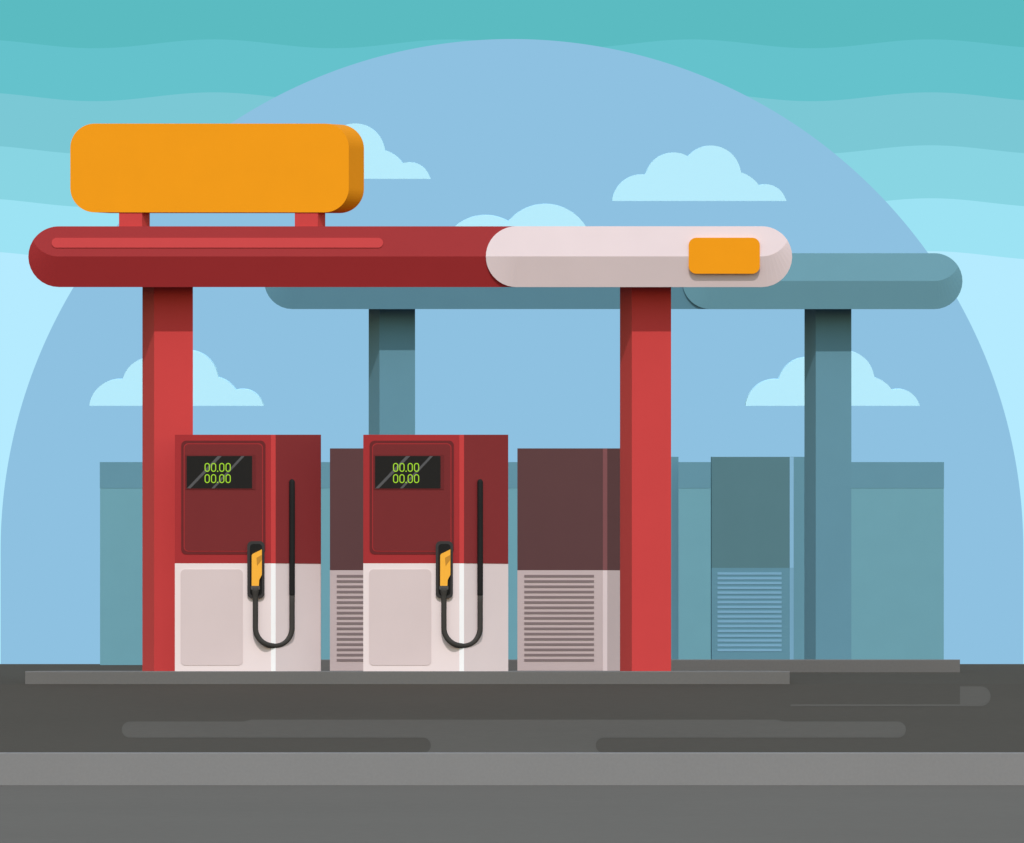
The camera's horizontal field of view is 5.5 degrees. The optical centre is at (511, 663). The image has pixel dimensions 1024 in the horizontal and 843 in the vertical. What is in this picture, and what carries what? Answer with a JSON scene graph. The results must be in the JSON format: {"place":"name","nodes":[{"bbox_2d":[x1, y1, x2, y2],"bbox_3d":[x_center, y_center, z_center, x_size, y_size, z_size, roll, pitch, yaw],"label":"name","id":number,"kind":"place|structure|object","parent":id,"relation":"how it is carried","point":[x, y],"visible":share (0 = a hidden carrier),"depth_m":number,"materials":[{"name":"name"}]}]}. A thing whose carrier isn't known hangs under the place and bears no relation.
{"place":"outdoors","nodes":[
{"label":"outdoors","id":0,"kind":"place"},
{"bbox_2d":[90,350,263,405],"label":"cloud","id":1,"kind":"structure","parent":0,"point":[211,387],"depth_m":1498.00,"materials":[{"name":"blue"}]},
{"bbox_2d":[346,123,430,178],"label":"cloud","id":2,"kind":"structure","parent":0,"point":[380,162],"depth_m":1498.00,"materials":[{"name":"blue"}]},
{"bbox_2d":[0,0,1023,663],"bbox_3d":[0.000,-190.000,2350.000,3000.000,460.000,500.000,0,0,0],"label":"sky","id":3,"kind":"structure","parent":0,"point":[868,126],"depth_m":2599.99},
{"bbox_2d":[0,785,1023,842],"bbox_3d":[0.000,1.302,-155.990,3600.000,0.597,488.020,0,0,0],"label":"road","id":4,"kind":"structure","parent":0,"point":[511,813],"depth_m":76.61,"materials":[{"name":"grey asphalt"}]},
{"bbox_2d":[0,664,1023,751],"bbox_3d":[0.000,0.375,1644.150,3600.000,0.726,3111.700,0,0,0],"label":"ground","id":5,"kind":"structure","parent":0,"point":[65,717],"depth_m":95.10,"materials":[{"name":"grey asphalt"}]},
{"bbox_2d":[25,671,789,683],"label":"pump island","id":6,"kind":"structure","parent":5,"relation":"on","point":[407,677],"depth_m":99.30,"materials":[{"name":"concrete"}]},
{"bbox_2d":[175,435,320,670],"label":"fuel pump","id":7,"kind":"object","parent":6,"relation":"on","point":[247,552],"visible":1,"depth_m":99.50,"materials":[{"name":"red paint"}]},
{"bbox_2d":[330,448,362,670],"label":"fuel pump","id":8,"kind":"object","parent":6,"relation":"on","point":[346,559],"visible":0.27,"depth_m":105.70,"materials":[{"name":"grey paint"}]},
{"bbox_2d":[28,226,791,670],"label":"fuel canopy","id":9,"kind":"object","parent":6,"relation":"on","point":[170,268],"visible":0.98,"depth_m":100.08,"materials":[{"name":"red metal"}]},
{"bbox_2d":[70,124,363,225],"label":"billboard","id":10,"kind":"object","parent":9,"relation":"on","point":[138,174],"visible":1,"depth_m":100.11,"materials":[{"name":"orange paint"}]},
{"bbox_2d":[363,435,507,670],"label":"fuel pump","id":11,"kind":"object","parent":6,"relation":"on","point":[435,552],"visible":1,"depth_m":99.50,"materials":[{"name":"white paint"}]},
{"bbox_2d":[517,448,619,670],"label":"fuel pump","id":12,"kind":"object","parent":6,"relation":"on","point":[568,559],"visible":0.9,"depth_m":105.70,"materials":[{"name":"red paint"}]},
{"bbox_2d":[0,752,1023,784],"bbox_3d":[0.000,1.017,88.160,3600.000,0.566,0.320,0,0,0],"label":"kerb","id":13,"kind":"structure","parent":5,"relation":"on","point":[511,768],"depth_m":88.00,"materials":[{"name":"concrete"}]},
{"bbox_2d":[122,720,905,751],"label":"road patch","id":14,"kind":"object","parent":5,"relation":"on","point":[513,735],"visible":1,"depth_m":91.58,"materials":[{"name":"grey asphalt"}]},
{"bbox_2d":[100,462,943,664],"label":"shop building","id":15,"kind":"structure","parent":5,"relation":"on","point":[897,560],"depth_m":125.00,"materials":[{"name":"teal paint"}]},
{"bbox_2d":[321,659,959,671],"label":"pump island","id":16,"kind":"structure","parent":5,"relation":"on","point":[871,665],"depth_m":108.50,"materials":[{"name":"concrete"}]},
{"bbox_2d":[265,253,961,658],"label":"fuel canopy","id":17,"kind":"object","parent":16,"relation":"on","point":[827,291],"visible":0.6,"depth_m":109.85,"materials":[{"name":"teal metal"}]},
{"bbox_2d":[671,457,677,658],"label":"fuel pump","id":18,"kind":"object","parent":16,"relation":"on","point":[674,557],"visible":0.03,"depth_m":116.43,"materials":[{"name":"teal paint"}]},
{"bbox_2d":[711,457,803,658],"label":"fuel pump","id":19,"kind":"object","parent":16,"relation":"on","point":[757,557],"visible":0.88,"depth_m":116.00,"materials":[{"name":"teal paint"}]},
{"bbox_2d":[791,686,990,705],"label":"road patch","id":20,"kind":"object","parent":5,"relation":"on","point":[975,695],"visible":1,"depth_m":96.24,"materials":[{"name":"grey asphalt"}]},
{"bbox_2d":[456,204,584,225],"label":"cloud","id":21,"kind":"structure","parent":0,"point":[544,215],"depth_m":1496.80,"materials":[{"name":"blue"}]},
{"bbox_2d":[612,145,785,200],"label":"cloud","id":22,"kind":"structure","parent":0,"point":[709,173],"depth_m":1498.00,"materials":[{"name":"blue"}]},
{"bbox_2d":[745,351,919,405],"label":"cloud","id":23,"kind":"structure","parent":0,"point":[786,388],"depth_m":1498.00,"materials":[{"name":"blue"}]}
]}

